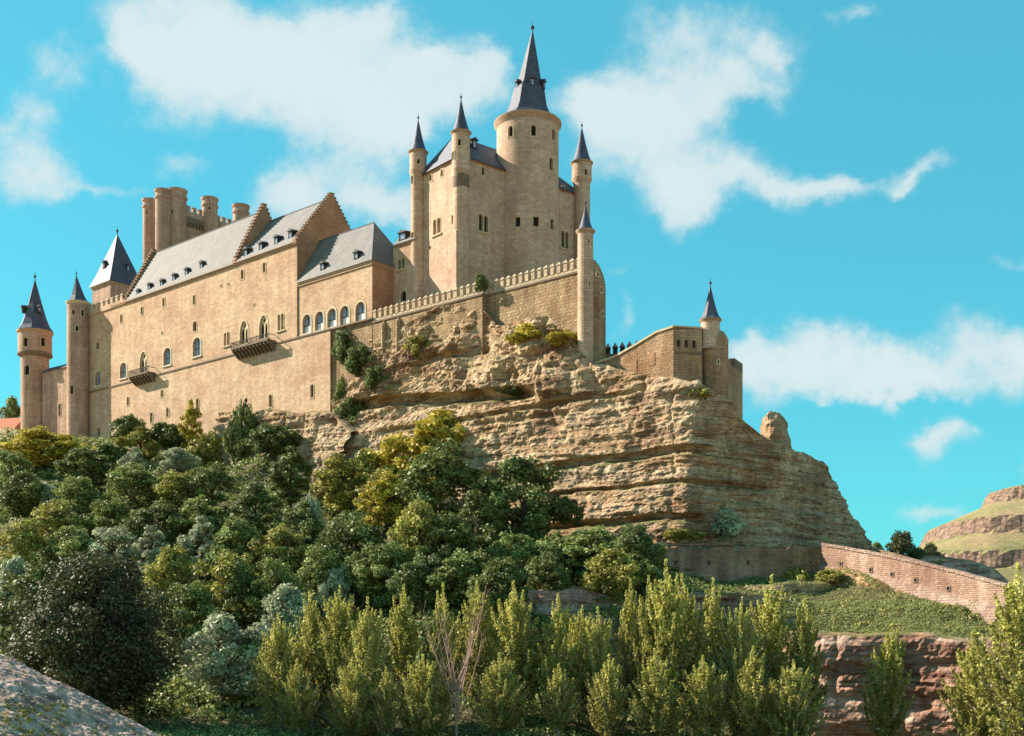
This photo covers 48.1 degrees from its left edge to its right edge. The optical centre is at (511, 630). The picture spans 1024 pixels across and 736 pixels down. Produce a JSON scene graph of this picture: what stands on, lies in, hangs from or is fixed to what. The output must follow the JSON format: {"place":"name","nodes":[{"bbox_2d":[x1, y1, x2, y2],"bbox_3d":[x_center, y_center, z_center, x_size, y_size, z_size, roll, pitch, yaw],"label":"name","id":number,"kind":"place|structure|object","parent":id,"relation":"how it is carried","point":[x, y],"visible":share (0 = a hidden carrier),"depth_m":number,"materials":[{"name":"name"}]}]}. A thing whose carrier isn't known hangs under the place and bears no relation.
{"place":"outdoors","nodes":[
{"label":"outdoors","id":0,"kind":"place"},
{"bbox_2d":[0,428,1019,735],"bbox_3d":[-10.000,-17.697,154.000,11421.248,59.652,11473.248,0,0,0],"label":"ground","id":1,"kind":"structure","parent":0,"point":[252,708],"depth_m":124.35,"materials":[{"name":"soil"}]},
{"bbox_2d":[0,471,48,518],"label":"tree","id":2,"kind":"object","parent":1,"relation":"on","point":[20,489],"visible":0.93,"depth_m":181.61,"materials":[{"name":"green plant"}]},
{"bbox_2d":[0,517,51,568],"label":"tree","id":3,"kind":"object","parent":1,"relation":"on","point":[31,536],"visible":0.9,"depth_m":152.14,"materials":[{"name":"green plant"}]},
{"bbox_2d":[0,560,53,639],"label":"tree","id":4,"kind":"object","parent":1,"relation":"on","point":[18,583],"visible":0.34,"depth_m":126.44,"materials":[{"name":"green plant"}]},
{"bbox_2d":[16,275,53,429],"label":"round tower","id":5,"kind":"structure","parent":1,"relation":"on","point":[34,331],"depth_m":271.26,"materials":[{"name":"stone"}]},
{"bbox_2d":[0,425,96,472],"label":"tree","id":6,"kind":"object","parent":1,"relation":"on","point":[33,444],"visible":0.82,"depth_m":212.81,"materials":[{"name":"yellow plant"}]},
{"bbox_2d":[41,364,66,436],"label":"connecting wall","id":7,"kind":"structure","parent":1,"relation":"on","point":[54,399],"depth_m":268.38,"materials":[{"name":"stone"}]},
{"bbox_2d":[30,499,85,553],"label":"tree","id":8,"kind":"object","parent":1,"relation":"on","point":[56,515],"visible":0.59,"depth_m":161.11,"materials":[{"name":"green plant"}]},
{"bbox_2d":[41,525,98,570],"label":"tree","id":9,"kind":"object","parent":1,"relation":"on","point":[72,539],"visible":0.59,"depth_m":151.64,"materials":[{"name":"green plant"}]},
{"bbox_2d":[65,272,91,438],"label":"corner turret","id":10,"kind":"object","parent":1,"relation":"on","point":[78,304],"visible":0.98,"depth_m":260.34,"materials":[{"name":"stone"}]},
{"bbox_2d":[0,654,160,735],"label":"gravel bank","id":11,"kind":"structure","parent":1,"relation":"on","point":[99,716],"depth_m":41.40,"materials":[{"name":"grey gravel"}]},
{"bbox_2d":[46,475,114,528],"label":"tree","id":12,"kind":"object","parent":1,"relation":"on","point":[76,490],"visible":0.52,"depth_m":172.80,"materials":[{"name":"green plant"}]},
{"bbox_2d":[53,445,122,487],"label":"tree","id":13,"kind":"object","parent":1,"relation":"on","point":[86,462],"visible":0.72,"depth_m":198.04,"materials":[{"name":"green plant"}]},
{"bbox_2d":[0,547,188,718],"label":"tree","id":14,"kind":"object","parent":1,"relation":"on","point":[101,619],"visible":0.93,"depth_m":102.16,"materials":[{"name":"green plant"}]},
{"bbox_2d":[81,525,139,571],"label":"tree","id":15,"kind":"object","parent":1,"relation":"on","point":[107,535],"visible":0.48,"depth_m":152.33,"materials":[{"name":"green plant"}]},
{"bbox_2d":[100,462,169,515],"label":"tree","id":16,"kind":"object","parent":1,"relation":"on","point":[137,481],"visible":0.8,"depth_m":178.51,"materials":[{"name":"green plant"}]},
{"bbox_2d":[110,500,191,549],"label":"tree","id":17,"kind":"object","parent":1,"relation":"on","point":[160,513],"visible":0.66,"depth_m":155.45,"materials":[{"name":"green plant"}]},
{"bbox_2d":[141,544,198,609],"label":"tree","id":18,"kind":"object","parent":1,"relation":"on","point":[173,563],"visible":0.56,"depth_m":137.60,"materials":[{"name":"green plant"}]},
{"bbox_2d":[157,580,227,650],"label":"tree","id":19,"kind":"object","parent":1,"relation":"on","point":[192,598],"visible":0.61,"depth_m":127.19,"materials":[{"name":"green plant"}]},
{"bbox_2d":[175,515,218,582],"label":"tree","id":20,"kind":"object","parent":1,"relation":"on","point":[203,526],"visible":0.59,"depth_m":148.65,"materials":[{"name":"green plant"}]},
{"bbox_2d":[166,494,231,556],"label":"tree","id":21,"kind":"object","parent":1,"relation":"on","point":[192,508],"visible":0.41,"depth_m":155.86,"materials":[{"name":"green plant"}]},
{"bbox_2d":[188,462,240,506],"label":"tree","id":22,"kind":"object","parent":1,"relation":"on","point":[214,476],"visible":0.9,"depth_m":177.38,"materials":[{"name":"green plant"}]},
{"bbox_2d":[89,192,351,440],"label":"palace","id":23,"kind":"structure","parent":1,"relation":"on","point":[207,323],"depth_m":231.07,"materials":[{"name":"stone"}]},
{"bbox_2d":[89,229,136,304],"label":"square tower","id":24,"kind":"structure","parent":23,"relation":"on","point":[116,274],"depth_m":270.06,"materials":[{"name":"tile"}]},
{"bbox_2d":[142,187,249,262],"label":"great tower","id":25,"kind":"structure","parent":23,"relation":"on","point":[170,219],"depth_m":279.71,"materials":[{"name":"stone"}]},
{"bbox_2d":[175,610,270,706],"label":"tree","id":26,"kind":"object","parent":1,"relation":"on","point":[218,674],"visible":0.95,"depth_m":111.72,"materials":[{"name":"green plant"}]},
{"bbox_2d":[189,549,260,615],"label":"tree","id":27,"kind":"object","parent":1,"relation":"on","point":[222,571],"visible":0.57,"depth_m":132.72,"materials":[{"name":"green plant"}]},
{"bbox_2d":[205,515,261,567],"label":"tree","id":28,"kind":"object","parent":1,"relation":"on","point":[238,534],"visible":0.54,"depth_m":145.72,"materials":[{"name":"green plant"}]},
{"bbox_2d":[222,397,255,465],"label":"tree","id":29,"kind":"object","parent":1,"relation":"on","point":[241,424],"visible":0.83,"depth_m":213.09,"materials":[{"name":"green plant"}]},
{"bbox_2d":[217,560,263,629],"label":"tree","id":30,"kind":"object","parent":1,"relation":"on","point":[246,579],"visible":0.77,"depth_m":131.43,"materials":[{"name":"green plant"}]},
{"bbox_2d":[227,481,293,542],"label":"tree","id":31,"kind":"object","parent":1,"relation":"on","point":[246,499],"visible":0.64,"depth_m":158.76,"materials":[{"name":"green plant"}]},
{"bbox_2d":[240,423,300,454],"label":"bush","id":32,"kind":"object","parent":1,"relation":"on","point":[285,436],"visible":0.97,"depth_m":204.16,"materials":[{"name":"green plant"}]},
{"bbox_2d":[244,557,304,618],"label":"tree","id":33,"kind":"object","parent":1,"relation":"on","point":[269,581],"visible":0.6,"depth_m":130.96,"materials":[{"name":"green plant"}]},
{"bbox_2d":[250,612,308,732],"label":"poplar tree","id":34,"kind":"object","parent":1,"relation":"on","point":[281,650],"visible":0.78,"depth_m":103.47,"materials":[{"name":"green plant"}]},
{"bbox_2d":[258,582,307,648],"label":"tree","id":35,"kind":"object","parent":1,"relation":"on","point":[285,601],"visible":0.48,"depth_m":123.30,"materials":[{"name":"green plant"}]},
{"bbox_2d":[251,522,317,578],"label":"tree","id":36,"kind":"object","parent":1,"relation":"on","point":[282,535],"visible":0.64,"depth_m":143.20,"materials":[{"name":"green plant"}]},
{"bbox_2d":[213,409,357,488],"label":"rock band","id":37,"kind":"object","parent":1,"relation":"on","point":[324,435],"visible":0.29,"depth_m":202.94,"materials":[{"name":"beige stone"}]},
{"bbox_2d":[266,445,313,506],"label":"tree","id":38,"kind":"object","parent":1,"relation":"on","point":[280,474],"visible":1,"depth_m":184.33,"materials":[{"name":"green plant"}]},
{"bbox_2d":[271,659,322,735],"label":"poplar tree","id":39,"kind":"object","parent":1,"relation":"on","point":[294,694],"visible":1,"depth_m":98.65,"materials":[{"name":"green plant"}]},
{"bbox_2d":[290,590,330,727],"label":"poplar tree","id":40,"kind":"object","parent":1,"relation":"on","point":[311,631],"visible":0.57,"depth_m":106.41,"materials":[{"name":"green plant"}]},
{"bbox_2d":[294,545,348,619],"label":"tree","id":41,"kind":"object","parent":1,"relation":"on","point":[318,567],"visible":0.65,"depth_m":134.43,"materials":[{"name":"green plant"}]},
{"bbox_2d":[0,426,663,727],"bbox_3d":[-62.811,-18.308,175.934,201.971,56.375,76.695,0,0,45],"label":"undergrowth","id":42,"kind":"object","parent":1,"relation":"on","point":[198,697],"visible":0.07,"depth_m":132.67,"materials":[{"name":"green plant"}]},
{"bbox_2d":[305,585,369,729],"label":"poplar tree","id":43,"kind":"object","parent":1,"relation":"on","point":[339,622],"visible":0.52,"depth_m":105.06,"materials":[{"name":"green plant"}]},
{"bbox_2d":[310,452,372,517],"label":"tree","id":44,"kind":"object","parent":1,"relation":"on","point":[330,476],"visible":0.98,"depth_m":175.99,"materials":[{"name":"green plant"}]},
{"bbox_2d":[308,509,390,596],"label":"tree","id":45,"kind":"object","parent":1,"relation":"on","point":[352,534],"visible":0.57,"depth_m":137.85,"materials":[{"name":"green plant"}]},
{"bbox_2d":[319,657,386,735],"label":"poplar tree","id":46,"kind":"object","parent":1,"relation":"on","point":[355,714],"visible":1,"depth_m":98.51,"materials":[{"name":"green plant"}]},
{"bbox_2d":[337,596,400,735],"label":"poplar tree","id":47,"kind":"object","parent":1,"relation":"on","point":[365,637],"visible":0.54,"depth_m":102.39,"materials":[{"name":"green plant"}]},
{"bbox_2d":[352,540,411,614],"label":"tree","id":48,"kind":"object","parent":1,"relation":"on","point":[382,570],"visible":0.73,"depth_m":132.51,"materials":[{"name":"green plant"}]},
{"bbox_2d":[368,666,410,735],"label":"poplar tree","id":49,"kind":"object","parent":1,"relation":"on","point":[384,719],"visible":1,"depth_m":97.62,"materials":[{"name":"green plant"}]},
{"bbox_2d":[381,584,427,714],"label":"poplar tree","id":50,"kind":"object","parent":1,"relation":"on","point":[402,633],"visible":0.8,"depth_m":106.71,"materials":[{"name":"green plant"}]},
{"bbox_2d":[386,498,443,562],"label":"tree","id":51,"kind":"object","parent":1,"relation":"on","point":[417,515],"visible":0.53,"depth_m":137.30,"materials":[{"name":"green plant"}]},
{"bbox_2d":[385,552,453,610],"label":"tree","id":52,"kind":"object","parent":1,"relation":"on","point":[418,590],"visible":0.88,"depth_m":127.91,"materials":[{"name":"green plant"}]},
{"bbox_2d":[387,654,457,735],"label":"poplar tree","id":53,"kind":"object","parent":1,"relation":"on","point":[422,690],"visible":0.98,"depth_m":97.47,"materials":[{"name":"green plant"}]},
{"bbox_2d":[395,438,485,518],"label":"tree","id":54,"kind":"object","parent":1,"relation":"on","point":[443,467],"visible":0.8,"depth_m":157.41,"materials":[{"name":"green plant"}]},
{"bbox_2d":[422,582,464,728],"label":"poplar tree","id":55,"kind":"object","parent":1,"relation":"on","point":[448,618],"visible":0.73,"depth_m":105.69,"materials":[{"name":"green plant"}]},
{"bbox_2d":[423,511,479,584],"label":"tree","id":56,"kind":"object","parent":1,"relation":"on","point":[451,534],"visible":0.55,"depth_m":135.76,"materials":[{"name":"green plant"}]},
{"bbox_2d":[426,548,497,607],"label":"tree","id":57,"kind":"object","parent":1,"relation":"on","point":[466,565],"visible":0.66,"depth_m":127.80,"materials":[{"name":"green plant"}]},
{"bbox_2d":[122,690,817,735],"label":"undergrowth","id":58,"kind":"object","parent":1,"relation":"on","point":[230,730],"visible":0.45,"depth_m":103.67,"materials":[{"name":"green plant"}]},
{"bbox_2d":[450,580,502,710],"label":"poplar tree","id":59,"kind":"object","parent":1,"relation":"on","point":[491,631],"visible":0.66,"depth_m":108.36,"materials":[{"name":"green plant"}]},
{"bbox_2d":[457,489,504,566],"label":"tree","id":60,"kind":"object","parent":1,"relation":"on","point":[483,513],"visible":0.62,"depth_m":145.27,"materials":[{"name":"green plant"}]},
{"bbox_2d":[461,556,529,621],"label":"tree","id":61,"kind":"object","parent":1,"relation":"on","point":[502,575],"visible":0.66,"depth_m":123.69,"materials":[{"name":"green plant"}]},
{"bbox_2d":[463,652,532,735],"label":"poplar tree","id":62,"kind":"object","parent":1,"relation":"on","point":[498,675],"visible":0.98,"depth_m":97.39,"materials":[{"name":"green plant"}]},
{"bbox_2d":[482,580,546,721],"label":"poplar tree","id":63,"kind":"object","parent":1,"relation":"on","point":[517,630],"visible":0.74,"depth_m":105.05,"materials":[{"name":"green plant"}]},
{"bbox_2d":[483,530,546,585],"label":"tree","id":64,"kind":"object","parent":1,"relation":"on","point":[508,546],"visible":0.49,"depth_m":137.32,"materials":[{"name":"green plant"}]},
{"bbox_2d":[471,455,571,550],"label":"tree","id":65,"kind":"object","parent":1,"relation":"on","point":[534,486],"visible":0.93,"depth_m":154.45,"materials":[{"name":"green plant"}]},
{"bbox_2d":[521,551,573,590],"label":"tree","id":66,"kind":"object","parent":1,"relation":"on","point":[555,574],"visible":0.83,"depth_m":128.54,"materials":[{"name":"green plant"}]},
{"bbox_2d":[527,593,583,728],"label":"poplar tree","id":67,"kind":"object","parent":1,"relation":"on","point":[555,640],"visible":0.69,"depth_m":103.54,"materials":[{"name":"green plant"}]},
{"bbox_2d":[539,663,584,735],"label":"poplar tree","id":68,"kind":"object","parent":1,"relation":"on","point":[559,696],"visible":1,"depth_m":96.75,"materials":[{"name":"green plant"}]},
{"bbox_2d":[558,524,628,580],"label":"tree","id":69,"kind":"object","parent":1,"relation":"on","point":[588,541],"visible":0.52,"depth_m":136.94,"materials":[{"name":"green plant"}]},
{"bbox_2d":[567,606,630,735],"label":"poplar tree","id":70,"kind":"object","parent":1,"relation":"on","point":[597,658],"visible":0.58,"depth_m":103.77,"materials":[{"name":"green plant"}]},
{"bbox_2d":[330,305,872,549],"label":"rock cliff","id":71,"kind":"structure","parent":1,"relation":"on","point":[787,497],"depth_m":165.02,"materials":[{"name":"beige stone"}]},
{"bbox_2d":[297,222,394,409],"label":"gallery building","id":72,"kind":"structure","parent":71,"relation":"on","point":[345,279],"depth_m":205.80,"materials":[{"name":"stone"}]},
{"bbox_2d":[393,229,416,311],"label":"link building","id":73,"kind":"structure","parent":71,"relation":"on","point":[402,269],"depth_m":202.53,"materials":[{"name":"stone"}]},
{"bbox_2d":[405,408,465,454],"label":"bush","id":74,"kind":"object","parent":71,"relation":"on","point":[435,425],"visible":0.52,"depth_m":180.62,"materials":[{"name":"yellow plant"}]},
{"bbox_2d":[372,258,577,367],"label":"battlement wall","id":75,"kind":"structure","parent":71,"relation":"on","point":[551,294],"depth_m":182.50,"materials":[{"name":"stone"}]},
{"bbox_2d":[408,96,592,306],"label":"keep","id":76,"kind":"structure","parent":71,"relation":"on","point":[458,205],"depth_m":197.29,"materials":[{"name":"stone"}]},
{"bbox_2d":[494,20,561,283],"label":"round tower","id":77,"kind":"structure","parent":71,"relation":"on","point":[527,125],"depth_m":197.55,"materials":[{"name":"stone"}]},
{"bbox_2d":[576,198,594,365],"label":"lookout turret","id":78,"kind":"object","parent":71,"relation":"on","point":[585,231],"visible":0.98,"depth_m":166.00,"materials":[{"name":"stone"}]},
{"bbox_2d":[593,260,605,362],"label":"round bastion","id":79,"kind":"object","parent":71,"relation":"on","point":[599,320],"visible":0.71,"depth_m":170.58,"materials":[{"name":"stone"}]},
{"bbox_2d":[593,325,702,382],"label":"bastion","id":80,"kind":"object","parent":71,"relation":"on","point":[672,351],"visible":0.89,"depth_m":159.11,"materials":[{"name":"stone"}]},
{"bbox_2d":[702,330,727,397],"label":"prow drum","id":81,"kind":"object","parent":71,"relation":"on","point":[715,369],"visible":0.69,"depth_m":159.05,"materials":[{"name":"stone"}]},
{"bbox_2d":[584,653,633,735],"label":"poplar tree","id":82,"kind":"object","parent":1,"relation":"on","point":[607,701],"visible":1,"depth_m":97.74,"materials":[{"name":"green plant"}]},
{"bbox_2d":[578,548,642,602],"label":"tree","id":83,"kind":"object","parent":1,"relation":"on","point":[608,563],"visible":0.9,"depth_m":126.19,"materials":[{"name":"green plant"}]},
{"bbox_2d":[612,578,643,735],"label":"poplar tree","id":84,"kind":"object","parent":1,"relation":"on","point":[629,612],"visible":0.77,"depth_m":106.52,"materials":[{"name":"green plant"}]},
{"bbox_2d":[610,522,671,591],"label":"tree","id":85,"kind":"object","parent":1,"relation":"on","point":[636,540],"visible":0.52,"depth_m":130.09,"materials":[{"name":"green plant"}]},
{"bbox_2d":[627,648,688,735],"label":"poplar tree","id":86,"kind":"object","parent":1,"relation":"on","point":[658,709],"visible":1,"depth_m":96.46,"materials":[{"name":"green plant"}]},
{"bbox_2d":[522,587,795,623],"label":"rock band","id":87,"kind":"object","parent":1,"relation":"on","point":[575,598],"visible":0.09,"depth_m":126.97,"materials":[{"name":"grey stone"}]},
{"bbox_2d":[523,570,813,623],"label":"undergrowth","id":88,"kind":"object","parent":87,"relation":"on","point":[708,586],"visible":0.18,"depth_m":135.68,"materials":[{"name":"green plant"}]},
{"bbox_2d":[633,558,702,734],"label":"poplar tree","id":89,"kind":"object","parent":1,"relation":"on","point":[668,643],"visible":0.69,"depth_m":104.19,"materials":[{"name":"green plant"}]},
{"bbox_2d":[673,655,735,735],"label":"poplar tree","id":90,"kind":"object","parent":1,"relation":"on","point":[700,723],"visible":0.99,"depth_m":97.40,"materials":[{"name":"green plant"}]},
{"bbox_2d":[692,577,730,732],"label":"poplar tree","id":91,"kind":"object","parent":1,"relation":"on","point":[711,620],"visible":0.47,"depth_m":105.29,"materials":[{"name":"green plant"}]},
{"bbox_2d":[628,544,821,581],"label":"terrace wall","id":92,"kind":"structure","parent":1,"relation":"on","point":[721,563],"depth_m":140.10,"materials":[{"name":"stone"}]},
{"bbox_2d":[705,597,775,735],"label":"poplar tree","id":93,"kind":"object","parent":1,"relation":"on","point":[741,638],"visible":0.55,"depth_m":102.34,"materials":[{"name":"green plant"}]},
{"bbox_2d":[725,645,784,735],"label":"poplar tree","id":94,"kind":"object","parent":1,"relation":"on","point":[753,703],"visible":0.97,"depth_m":97.54,"materials":[{"name":"green plant"}]},
{"bbox_2d":[734,574,799,735],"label":"poplar tree","id":95,"kind":"object","parent":1,"relation":"on","point":[772,622],"visible":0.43,"depth_m":105.30,"materials":[{"name":"green plant"}]},
{"bbox_2d":[756,659,830,735],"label":"poplar tree","id":96,"kind":"object","parent":1,"relation":"on","point":[792,722],"visible":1,"depth_m":96.15,"materials":[{"name":"green plant"}]},
{"bbox_2d":[777,595,827,728],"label":"poplar tree","id":97,"kind":"object","parent":1,"relation":"on","point":[805,648],"visible":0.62,"depth_m":103.72,"materials":[{"name":"green plant"}]},
{"bbox_2d":[725,561,943,609],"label":"grass","id":98,"kind":"structure","parent":1,"relation":"on","point":[871,588],"depth_m":130.92,"materials":[{"name":"green plant"}]},
{"bbox_2d":[860,621,914,735],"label":"poplar tree","id":99,"kind":"object","parent":1,"relation":"on","point":[887,699],"visible":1,"depth_m":102.44,"materials":[{"name":"green plant"}]},
{"bbox_2d":[778,629,1023,735],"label":"river cliff","id":100,"kind":"structure","parent":1,"relation":"on","point":[929,659],"depth_m":115.06,"materials":[{"name":"brown stone"}]},
{"bbox_2d":[818,543,1007,623],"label":"road wall","id":101,"kind":"structure","parent":1,"relation":"on","point":[939,583],"depth_m":126.15,"materials":[{"name":"stone"}]},
{"bbox_2d":[804,596,1023,637],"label":"grass","id":102,"kind":"structure","parent":1,"relation":"on","point":[928,604],"depth_m":122.14,"materials":[{"name":"green plant"}]},
{"bbox_2d":[937,630,1004,735],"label":"poplar tree","id":103,"kind":"object","parent":1,"relation":"on","point":[965,711],"visible":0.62,"depth_m":97.72,"materials":[{"name":"green plant"}]},
{"bbox_2d":[962,562,1023,735],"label":"poplar tree","id":104,"kind":"object","parent":1,"relation":"on","point":[1007,685],"visible":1,"depth_m":91.41,"materials":[{"name":"green plant"}]},
{"bbox_2d":[0,0,1023,553],"label":"sky","id":105,"kind":"structure","parent":0,"point":[845,178],"materials":[{"name":"blue"}]},
{"bbox_2d":[917,485,1023,590],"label":"hill","id":106,"kind":"structure","parent":0,"point":[990,532],"depth_m":292.79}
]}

